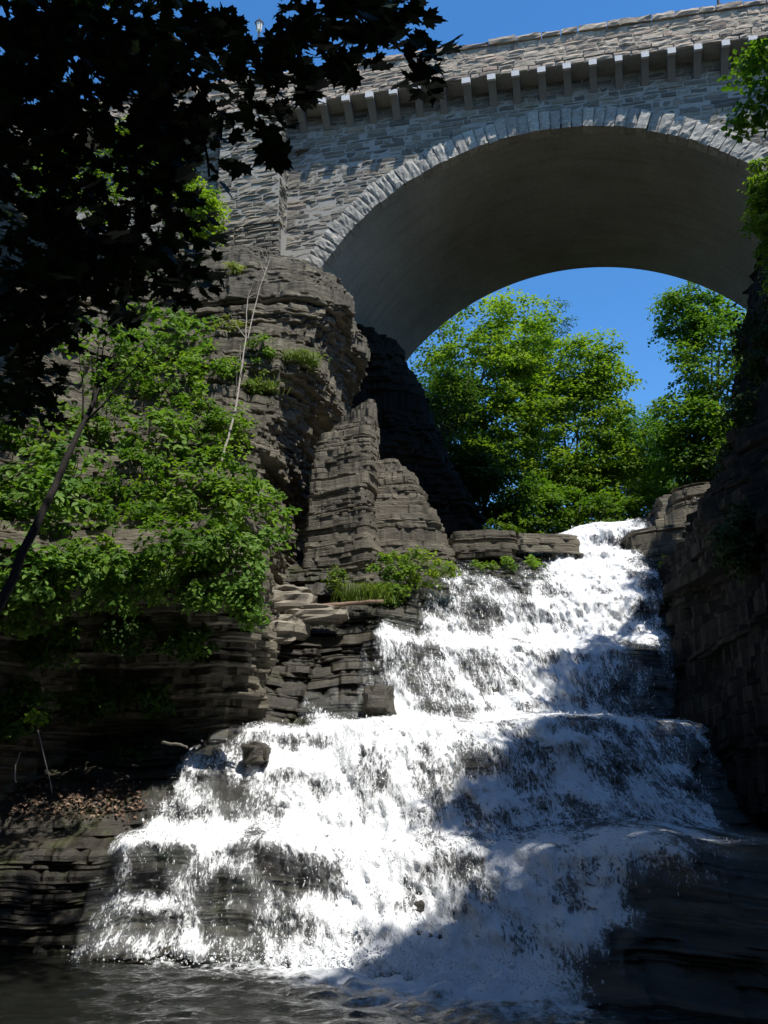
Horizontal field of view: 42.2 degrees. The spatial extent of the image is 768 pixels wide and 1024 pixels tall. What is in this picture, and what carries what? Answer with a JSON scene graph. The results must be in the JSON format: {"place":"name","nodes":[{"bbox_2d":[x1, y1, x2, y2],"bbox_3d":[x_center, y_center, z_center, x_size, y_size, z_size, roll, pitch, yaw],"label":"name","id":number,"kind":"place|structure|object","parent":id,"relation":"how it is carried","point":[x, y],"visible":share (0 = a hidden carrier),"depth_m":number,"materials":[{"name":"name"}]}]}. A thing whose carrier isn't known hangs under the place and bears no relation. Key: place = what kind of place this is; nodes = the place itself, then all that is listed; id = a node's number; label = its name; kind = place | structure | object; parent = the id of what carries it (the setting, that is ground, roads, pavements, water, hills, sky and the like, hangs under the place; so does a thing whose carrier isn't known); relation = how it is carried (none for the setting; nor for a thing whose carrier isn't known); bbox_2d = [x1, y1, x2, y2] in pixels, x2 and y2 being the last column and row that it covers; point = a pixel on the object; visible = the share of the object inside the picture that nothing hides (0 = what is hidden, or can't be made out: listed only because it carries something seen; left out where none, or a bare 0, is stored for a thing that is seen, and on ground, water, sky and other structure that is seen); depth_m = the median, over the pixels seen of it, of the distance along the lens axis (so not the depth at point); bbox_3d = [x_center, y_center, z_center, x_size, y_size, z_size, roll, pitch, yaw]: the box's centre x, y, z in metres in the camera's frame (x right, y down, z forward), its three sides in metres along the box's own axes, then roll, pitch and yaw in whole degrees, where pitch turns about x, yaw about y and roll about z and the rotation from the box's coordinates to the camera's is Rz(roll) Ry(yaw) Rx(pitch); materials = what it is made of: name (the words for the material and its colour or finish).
{"place":"outdoors","nodes":[
{"label":"outdoors","id":0,"kind":"place"},
{"bbox_2d":[0,200,370,801],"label":"cliff","id":1,"kind":"structure","parent":0,"point":[302,303],"depth_m":25.86,"materials":[{"name":"grey stone"}]},
{"bbox_2d":[0,673,59,745],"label":"cliff bush","id":2,"kind":"object","parent":1,"relation":"on","point":[13,701],"visible":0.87,"depth_m":19.41,"materials":[{"name":"green plant"}]},
{"bbox_2d":[0,458,62,521],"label":"shrub","id":3,"kind":"object","parent":1,"relation":"on","point":[11,473],"visible":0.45,"depth_m":21.26,"materials":[{"name":"green plant"}]},
{"bbox_2d":[20,707,48,730],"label":"sprig","id":4,"kind":"object","parent":1,"relation":"attached to","point":[35,719],"visible":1,"depth_m":16.62,"materials":[{"name":"green plant"}]},
{"bbox_2d":[0,586,71,640],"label":"vine","id":5,"kind":"object","parent":1,"relation":"attached to","point":[19,628],"visible":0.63,"depth_m":19.01,"materials":[{"name":"green plant"}]},
{"bbox_2d":[0,539,82,618],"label":"shrub","id":6,"kind":"object","parent":1,"relation":"on","point":[28,592],"visible":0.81,"depth_m":18.69,"materials":[{"name":"green plant"}]},
{"bbox_2d":[0,392,86,459],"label":"shrub","id":7,"kind":"object","parent":1,"relation":"on","point":[6,431],"visible":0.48,"depth_m":23.38,"materials":[{"name":"green plant"}]},
{"bbox_2d":[9,618,85,673],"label":"cliff bush","id":8,"kind":"object","parent":1,"relation":"on","point":[35,658],"visible":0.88,"depth_m":19.75,"materials":[{"name":"green plant"}]},
{"bbox_2d":[0,451,97,537],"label":"shrub","id":9,"kind":"object","parent":1,"relation":"on","point":[69,515],"visible":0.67,"depth_m":20.54,"materials":[{"name":"green plant"}]},
{"bbox_2d":[36,557,102,619],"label":"shrub","id":10,"kind":"object","parent":1,"relation":"attached to","point":[88,600],"visible":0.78,"depth_m":19.20,"materials":[{"name":"green plant"}]},
{"bbox_2d":[16,429,127,498],"bbox_3d":[-7.196,-1.085,22.602,2.237,1.642,1.772,15,-22,-40],"label":"shrub","id":11,"kind":"object","parent":1,"relation":"on","point":[58,452],"visible":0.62,"depth_m":22.46,"materials":[{"name":"green plant"}]},
{"bbox_2d":[48,0,112,19],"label":"broadleaf tree","id":12,"kind":"object","parent":1,"relation":"on","point":[89,3],"visible":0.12,"depth_m":31.86,"materials":[{"name":"green plant"}]},
{"bbox_2d":[51,673,120,726],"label":"cliff bush","id":13,"kind":"object","parent":1,"relation":"attached to","point":[104,708],"visible":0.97,"depth_m":20.52,"materials":[{"name":"green plant"}]},
{"bbox_2d":[66,390,131,450],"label":"shrub","id":14,"kind":"object","parent":1,"relation":"on","point":[105,425],"visible":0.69,"depth_m":25.23,"materials":[{"name":"green plant"}]},
{"bbox_2d":[0,298,207,613],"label":"leaning tree","id":15,"kind":"object","parent":1,"relation":"on","point":[99,382],"visible":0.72,"depth_m":17.33,"materials":[{"name":"green plant"}]},
{"bbox_2d":[47,533,168,601],"bbox_3d":[-5.324,1.013,19.572,2.230,1.396,1.783,-6,-18,18],"label":"shrub","id":16,"kind":"object","parent":1,"relation":"on","point":[105,560],"visible":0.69,"depth_m":19.25,"materials":[{"name":"green plant"}]},
{"bbox_2d":[72,478,171,532],"bbox_3d":[-5.803,0.019,22.090,2.261,1.675,1.611,0,-17,0],"label":"shrub","id":17,"kind":"object","parent":1,"relation":"on","point":[137,511],"visible":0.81,"depth_m":21.95,"materials":[{"name":"green plant"}]},
{"bbox_2d":[85,566,160,620],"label":"shrub","id":18,"kind":"object","parent":1,"relation":"attached to","point":[111,577],"visible":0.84,"depth_m":19.18,"materials":[{"name":"green plant"}]},
{"bbox_2d":[15,115,231,246],"bbox_3d":[-9.530,-12.478,37.084,7.826,6.988,4.312,15,-22,-40],"label":"shrub","id":19,"kind":"object","parent":1,"relation":"on","point":[210,205],"visible":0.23,"depth_m":37.60,"materials":[{"name":"green plant"}]},
{"bbox_2d":[90,613,162,661],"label":"cliff bush","id":20,"kind":"object","parent":1,"relation":"attached to","point":[131,627],"visible":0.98,"depth_m":20.12,"materials":[{"name":"green plant"}]},
{"bbox_2d":[94,447,177,501],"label":"shrub","id":21,"kind":"object","parent":1,"relation":"on","point":[121,493],"visible":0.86,"depth_m":23.22,"materials":[{"name":"green plant"}]},
{"bbox_2d":[106,347,173,396],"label":"shrub","id":22,"kind":"object","parent":1,"relation":"on","point":[114,381],"visible":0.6,"depth_m":27.68,"materials":[{"name":"green plant"}]},
{"bbox_2d":[107,323,183,374],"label":"shrub","id":23,"kind":"object","parent":1,"relation":"on","point":[153,346],"visible":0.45,"depth_m":28.71,"materials":[{"name":"green plant"}]},
{"bbox_2d":[113,678,179,720],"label":"cliff bush","id":24,"kind":"object","parent":1,"relation":"on","point":[155,706],"visible":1,"depth_m":20.52,"materials":[{"name":"green plant"}]},
{"bbox_2d":[109,406,197,471],"bbox_3d":[-5.636,-1.690,24.370,2.170,1.776,1.658,0,-17,0],"label":"shrub","id":25,"kind":"object","parent":1,"relation":"on","point":[167,429],"visible":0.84,"depth_m":24.45,"materials":[{"name":"green plant"}]},
{"bbox_2d":[125,555,198,607],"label":"vine","id":26,"kind":"object","parent":1,"relation":"attached to","point":[162,583],"visible":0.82,"depth_m":19.22,"materials":[{"name":"green plant"}]},
{"bbox_2d":[135,353,211,406],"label":"shrub","id":27,"kind":"object","parent":1,"relation":"on","point":[162,368],"visible":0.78,"depth_m":27.46,"materials":[{"name":"green plant"}]},
{"bbox_2d":[145,392,219,443],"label":"shrub","id":28,"kind":"object","parent":1,"relation":"on","point":[199,430],"visible":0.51,"depth_m":25.48,"materials":[{"name":"green plant"}]},
{"bbox_2d":[148,307,219,359],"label":"shrub","id":29,"kind":"object","parent":1,"relation":"on","point":[194,351],"visible":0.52,"depth_m":29.47,"materials":[{"name":"green plant"}]},
{"bbox_2d":[136,453,231,518],"bbox_3d":[-4.605,-0.443,23.004,2.172,1.732,1.624,0,-17,0],"label":"shrub","id":30,"kind":"object","parent":1,"relation":"on","point":[178,504],"visible":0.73,"depth_m":22.77,"materials":[{"name":"green plant"}]},
{"bbox_2d":[132,510,239,578],"bbox_3d":[-3.867,0.593,19.398,2.095,1.411,1.736,0,-17,0],"label":"shrub","id":31,"kind":"object","parent":1,"relation":"on","point":[175,538],"visible":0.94,"depth_m":19.21,"materials":[{"name":"green plant"}]},
{"bbox_2d":[150,617,223,663],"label":"cliff bush","id":32,"kind":"object","parent":1,"relation":"on","point":[191,648],"visible":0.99,"depth_m":20.09,"materials":[{"name":"green plant"}]},
{"bbox_2d":[160,401,235,460],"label":"shrub","id":33,"kind":"object","parent":1,"relation":"on","point":[207,436],"visible":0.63,"depth_m":25.19,"materials":[{"name":"green plant"}]},
{"bbox_2d":[174,572,229,615],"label":"vine","id":34,"kind":"object","parent":1,"relation":"attached to","point":[208,600],"visible":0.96,"depth_m":19.17,"materials":[{"name":"green plant"}]},
{"bbox_2d":[170,343,236,386],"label":"shrub","id":35,"kind":"object","parent":1,"relation":"on","point":[197,377],"visible":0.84,"depth_m":28.48,"materials":[{"name":"green plant"}]},
{"bbox_2d":[184,524,240,577],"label":"vine","id":36,"kind":"object","parent":1,"relation":"attached to","point":[217,553],"visible":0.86,"depth_m":19.31,"materials":[{"name":"green plant"}]},
{"bbox_2d":[182,438,257,495],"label":"shrub","id":37,"kind":"object","parent":1,"relation":"on","point":[237,468],"visible":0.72,"depth_m":23.34,"materials":[{"name":"green plant"}]},
{"bbox_2d":[199,401,258,445],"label":"shrub","id":38,"kind":"object","parent":1,"relation":"on","point":[237,429],"visible":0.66,"depth_m":25.76,"materials":[{"name":"green plant"}]},
{"bbox_2d":[211,314,249,332],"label":"cliff plant","id":39,"kind":"object","parent":1,"relation":"on","point":[225,323],"visible":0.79,"depth_m":30.55,"materials":[{"name":"green plant"}]},
{"bbox_2d":[221,356,245,382],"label":"cliff plant","id":40,"kind":"object","parent":1,"relation":"on","point":[236,366],"visible":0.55,"depth_m":29.09,"materials":[{"name":"green plant"}]},
{"bbox_2d":[222,260,246,274],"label":"cliff plant","id":41,"kind":"object","parent":1,"relation":"on","point":[233,267],"visible":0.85,"depth_m":32.58,"materials":[{"name":"green plant"}]},
{"bbox_2d":[213,532,272,610],"bbox_3d":[-2.796,1.165,19.394,1.214,1.577,0.896,0,-17,0],"label":"shrub","id":42,"kind":"object","parent":1,"relation":"attached to","point":[252,547],"visible":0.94,"depth_m":19.36,"materials":[{"name":"green plant"}]},
{"bbox_2d":[221,280,265,460],"bbox_3d":[-3.931,-3.829,26.349,0.706,6.098,2.124,-6,-18,18],"label":"dead sapling","id":43,"kind":"object","parent":1,"relation":"on","point":[242,364],"visible":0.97,"depth_m":26.03,"materials":[{"name":"grey wood"}]},
{"bbox_2d":[206,472,281,533],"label":"shrub","id":44,"kind":"object","parent":1,"relation":"on","point":[237,511],"visible":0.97,"depth_m":21.74,"materials":[{"name":"green plant"}]},
{"bbox_2d":[224,578,272,632],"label":"vine","id":45,"kind":"object","parent":1,"relation":"attached to","point":[251,615],"visible":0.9,"depth_m":19.08,"materials":[{"name":"green plant"}]},
{"bbox_2d":[247,248,269,337],"bbox_3d":[-3.601,-6.428,29.089,0.363,3.430,0.985,-3,-17,10],"label":"dead sapling","id":46,"kind":"object","parent":1,"relation":"on","point":[259,288],"visible":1,"depth_m":29.29,"materials":[{"name":"grey wood"}]},
{"bbox_2d":[240,368,276,395],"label":"cliff plant","id":47,"kind":"object","parent":1,"relation":"on","point":[255,390],"visible":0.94,"depth_m":29.00,"materials":[{"name":"green plant"}]},
{"bbox_2d":[243,332,277,363],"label":"cliff plant","id":48,"kind":"object","parent":1,"relation":"on","point":[269,354],"visible":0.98,"depth_m":29.54,"materials":[{"name":"green plant"}]},
{"bbox_2d":[231,376,292,394],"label":"grass tuft","id":49,"kind":"object","parent":1,"relation":"on","point":[262,381],"visible":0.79,"depth_m":29.12,"materials":[{"name":"green plant"}]},
{"bbox_2d":[248,495,301,555],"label":"shrub","id":50,"kind":"object","parent":1,"relation":"on","point":[266,533],"visible":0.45,"depth_m":23.40,"materials":[{"name":"green plant"}]},
{"bbox_2d":[267,485,288,524],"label":"vine","id":51,"kind":"object","parent":1,"relation":"attached to","point":[280,495],"visible":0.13,"depth_m":28.21,"materials":[{"name":"green plant"}]},
{"bbox_2d":[265,346,329,365],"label":"grass tuft","id":52,"kind":"object","parent":1,"relation":"on","point":[296,355],"visible":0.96,"depth_m":29.70,"materials":[{"name":"green plant"}]},
{"bbox_2d":[282,349,326,371],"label":"cliff plant","id":53,"kind":"object","parent":1,"relation":"on","point":[312,365],"visible":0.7,"depth_m":30.09,"materials":[{"name":"green plant"}]},
{"bbox_2d":[302,399,381,585],"bbox_3d":[-1.291,0.138,29.609,2.641,7.356,5.299,0,-17,0],"label":"rock outcrop","id":54,"kind":"object","parent":1,"relation":"on","point":[341,528],"visible":0.69,"depth_m":28.26,"materials":[{"name":"grey stone"}]},
{"bbox_2d":[0,0,765,529],"label":"sky","id":55,"kind":"structure","parent":0,"point":[606,298],"materials":[{"name":"blue"}]},
{"bbox_2d":[0,518,767,1021],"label":"riverbed","id":56,"kind":"structure","parent":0,"point":[698,946],"depth_m":17.58,"materials":[{"name":"grey stone"}]},
{"bbox_2d":[14,753,19,782],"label":"bare stem","id":57,"kind":"object","parent":56,"relation":"on","point":[15,770],"visible":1,"depth_m":16.51,"materials":[{"name":"grey plant"}]},
{"bbox_2d":[37,730,51,790],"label":"bare stem","id":58,"kind":"object","parent":56,"relation":"on","point":[44,757],"visible":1,"depth_m":16.64,"materials":[{"name":"grey plant"}]},
{"bbox_2d":[5,772,147,826],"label":"leaf litter","id":59,"kind":"object","parent":56,"relation":"on","point":[107,807],"visible":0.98,"depth_m":19.21,"materials":[{"name":"brown plant"}]},
{"bbox_2d":[161,741,187,748],"bbox_3d":[-3.887,4.318,18.474,0.537,0.150,0.086,-3,-17,11],"label":"driftwood","id":60,"kind":"object","parent":56,"relation":"on","point":[174,743],"visible":1,"depth_m":18.45,"materials":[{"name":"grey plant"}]},
{"bbox_2d":[241,741,271,767],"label":"boulder","id":61,"kind":"object","parent":56,"relation":"on","point":[254,753],"visible":0.76,"depth_m":19.31,"materials":[{"name":"grey stone"}]},
{"bbox_2d":[269,614,310,645],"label":"boulder","id":62,"kind":"object","parent":56,"relation":"on","point":[289,628],"visible":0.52,"depth_m":23.61,"materials":[{"name":"grey stone"}]},
{"bbox_2d":[283,603,349,625],"bbox_3d":[-1.648,2.532,24.340,1.602,0.469,1.077,0,-17,0],"label":"boulder","id":63,"kind":"object","parent":62,"relation":"on","point":[317,614],"visible":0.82,"depth_m":23.91,"materials":[{"name":"grey stone"}]},
{"bbox_2d":[272,584,317,613],"bbox_3d":[-2.406,2.224,24.644,1.560,0.753,1.378,0,-17,0],"label":"boulder","id":64,"kind":"object","parent":63,"relation":"on","point":[286,597],"visible":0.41,"depth_m":24.08,"materials":[{"name":"grey stone"}]},
{"bbox_2d":[325,600,383,606],"bbox_3d":[-0.827,2.276,24.599,1.674,0.323,0.125,4,-17,-13],"label":"fallen log","id":65,"kind":"object","parent":63,"relation":"on","point":[350,603],"visible":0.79,"depth_m":24.58,"materials":[{"name":"brown wood"}]},
{"bbox_2d":[320,564,348,588],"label":"weed","id":66,"kind":"object","parent":56,"relation":"on","point":[335,580],"visible":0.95,"depth_m":26.05,"materials":[{"name":"green plant"}]},
{"bbox_2d":[316,580,408,604],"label":"grass tuft","id":67,"kind":"object","parent":56,"relation":"on","point":[371,591],"visible":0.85,"depth_m":24.96,"materials":[{"name":"green plant"}]},
{"bbox_2d":[361,683,396,718],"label":"boulder","id":68,"kind":"object","parent":56,"relation":"on","point":[378,698],"visible":0.68,"depth_m":21.82,"materials":[{"name":"grey stone"}]},
{"bbox_2d":[0,953,767,1023],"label":"pool","id":69,"kind":"structure","parent":56,"relation":"on","point":[41,989],"depth_m":12.54,"materials":[{"name":"liquid"}]},
{"bbox_2d":[365,552,414,607],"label":"weed","id":70,"kind":"object","parent":56,"relation":"on","point":[385,575],"visible":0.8,"depth_m":26.00,"materials":[{"name":"green plant"}]},
{"bbox_2d":[63,519,755,1004],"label":"waterfall","id":71,"kind":"structure","parent":56,"relation":"on","point":[463,951],"depth_m":17.69,"materials":[{"name":"white liquid"}]},
{"bbox_2d":[373,458,457,583],"bbox_3d":[0.916,1.031,30.404,3.978,5.166,5.274,0,-17,0],"label":"rock outcrop","id":72,"kind":"object","parent":56,"relation":"on","point":[406,517],"visible":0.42,"depth_m":28.67,"materials":[{"name":"grey stone"}]},
{"bbox_2d":[382,545,464,594],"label":"weed","id":73,"kind":"object","parent":56,"relation":"on","point":[434,573],"visible":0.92,"depth_m":26.44,"materials":[{"name":"green plant"}]},
{"bbox_2d":[447,529,517,561],"bbox_3d":[2.965,1.280,30.540,2.206,0.921,2.876,0,-17,0],"label":"rock outcrop","id":74,"kind":"object","parent":56,"relation":"on","point":[474,544],"visible":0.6,"depth_m":29.33,"materials":[{"name":"grey stone"}]},
{"bbox_2d":[483,512,529,533],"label":"weed","id":75,"kind":"object","parent":56,"relation":"on","point":[513,528],"visible":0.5,"depth_m":38.53,"materials":[{"name":"green plant"}]},
{"bbox_2d":[467,554,546,573],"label":"weed","id":76,"kind":"object","parent":56,"relation":"on","point":[512,567],"visible":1,"depth_m":28.41,"materials":[{"name":"green plant"}]},
{"bbox_2d":[515,533,583,555],"bbox_3d":[4.998,1.190,30.741,2.268,0.785,2.516,0,-17,0],"label":"rock outcrop","id":77,"kind":"object","parent":56,"relation":"on","point":[557,543],"visible":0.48,"depth_m":29.61,"materials":[{"name":"grey stone"}]},
{"bbox_2d":[351,324,484,538],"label":"cliff","id":78,"kind":"structure","parent":0,"point":[411,438],"depth_m":42.71,"materials":[{"name":"grey stone"}]},
{"bbox_2d":[655,232,767,825],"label":"cliff","id":79,"kind":"structure","parent":0,"point":[717,623],"depth_m":21.55,"materials":[{"name":"grey stone"}]},
{"bbox_2d":[618,522,689,562],"bbox_3d":[8.558,1.714,31.665,2.722,1.750,4.447,0,-17,0],"label":"rock outcrop","id":80,"kind":"object","parent":79,"relation":"on","point":[653,543],"visible":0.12,"depth_m":30.02,"materials":[{"name":"grey stone"}]},
{"bbox_2d":[639,482,709,525],"bbox_3d":[9.919,0.462,32.883,3.248,1.995,4.862,0,-17,0],"label":"rock outcrop","id":81,"kind":"object","parent":79,"relation":"on","point":[677,505],"visible":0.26,"depth_m":31.12,"materials":[{"name":"grey stone"}]},
{"bbox_2d":[705,441,732,483],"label":"shrub","id":82,"kind":"object","parent":79,"relation":"on","point":[723,450],"visible":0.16,"depth_m":24.88,"materials":[{"name":"green plant"}]},
{"bbox_2d":[704,498,767,586],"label":"shrub","id":83,"kind":"object","parent":79,"relation":"on","point":[738,552],"visible":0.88,"depth_m":20.51,"materials":[{"name":"green plant"}]},
{"bbox_2d":[717,386,759,442],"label":"shrub","id":84,"kind":"object","parent":79,"relation":"on","point":[743,403],"visible":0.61,"depth_m":24.27,"materials":[{"name":"green plant"}]},
{"bbox_2d":[717,38,767,143],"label":"broadleaf tree","id":85,"kind":"object","parent":79,"relation":"on","point":[755,59],"visible":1,"depth_m":23.59,"materials":[{"name":"green plant"}]},
{"bbox_2d":[724,300,767,387],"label":"shrub","id":86,"kind":"object","parent":79,"relation":"on","point":[759,374],"visible":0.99,"depth_m":25.80,"materials":[{"name":"green plant"}]},
{"bbox_2d":[736,156,767,313],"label":"hanging bush","id":87,"kind":"object","parent":79,"relation":"hanging from","point":[758,201],"visible":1,"depth_m":28.22,"materials":[{"name":"green plant"}]},
{"bbox_3d":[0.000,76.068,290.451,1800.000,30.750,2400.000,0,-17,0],"label":"ground","id":88,"kind":"structure","parent":0,"visible":0},
{"bbox_2d":[0,0,463,468],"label":"maple tree","id":89,"kind":"object","parent":88,"relation":"on","point":[53,37],"visible":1,"depth_m":5.72,"materials":[{"name":"green plant"}]},
{"bbox_2d":[4,0,767,361],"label":"stone bridge","id":90,"kind":"structure","parent":88,"relation":"on","point":[416,224],"depth_m":40.28,"materials":[{"name":"stone"}]},
{"bbox_2d":[255,17,263,36],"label":"street lamp","id":91,"kind":"object","parent":90,"relation":"on","point":[259,23],"visible":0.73,"depth_m":42.53,"materials":[{"name":"glass"}]},
{"bbox_2d":[453,436,509,522],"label":"tree","id":92,"kind":"object","parent":88,"relation":"on","point":[488,482],"visible":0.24,"depth_m":52.30,"materials":[{"name":"plant"}]},
{"bbox_2d":[417,351,548,533],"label":"broadleaf tree","id":93,"kind":"object","parent":88,"relation":"on","point":[509,502],"visible":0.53,"depth_m":51.35,"materials":[{"name":"green plant"}]},
{"bbox_2d":[407,284,565,503],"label":"broadleaf tree","id":94,"kind":"object","parent":88,"relation":"on","point":[517,361],"visible":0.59,"depth_m":62.04,"materials":[{"name":"green plant"}]},
{"bbox_2d":[511,297,579,482],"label":"broadleaf tree","id":95,"kind":"object","parent":88,"relation":"on","point":[564,325],"visible":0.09,"depth_m":77.61,"materials":[{"name":"plant"}]},
{"bbox_2d":[480,475,670,534],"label":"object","id":96,"kind":"object","parent":88,"relation":"on","point":[539,525],"visible":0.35,"depth_m":55.66,"materials":[{"name":"green plant"}]},
{"bbox_2d":[494,327,675,533],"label":"broadleaf tree","id":97,"kind":"object","parent":88,"relation":"on","point":[600,468],"visible":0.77,"depth_m":59.90,"materials":[{"name":"green plant"}]},
{"bbox_2d":[593,404,687,515],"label":"broadleaf tree","id":98,"kind":"object","parent":88,"relation":"on","point":[649,428],"visible":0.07,"depth_m":81.64,"materials":[{"name":"green plant"}]},
{"bbox_2d":[637,281,745,497],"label":"broadleaf tree","id":99,"kind":"object","parent":88,"relation":"on","point":[697,325],"visible":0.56,"depth_m":56.40,"materials":[{"name":"green plant"}]}
]}

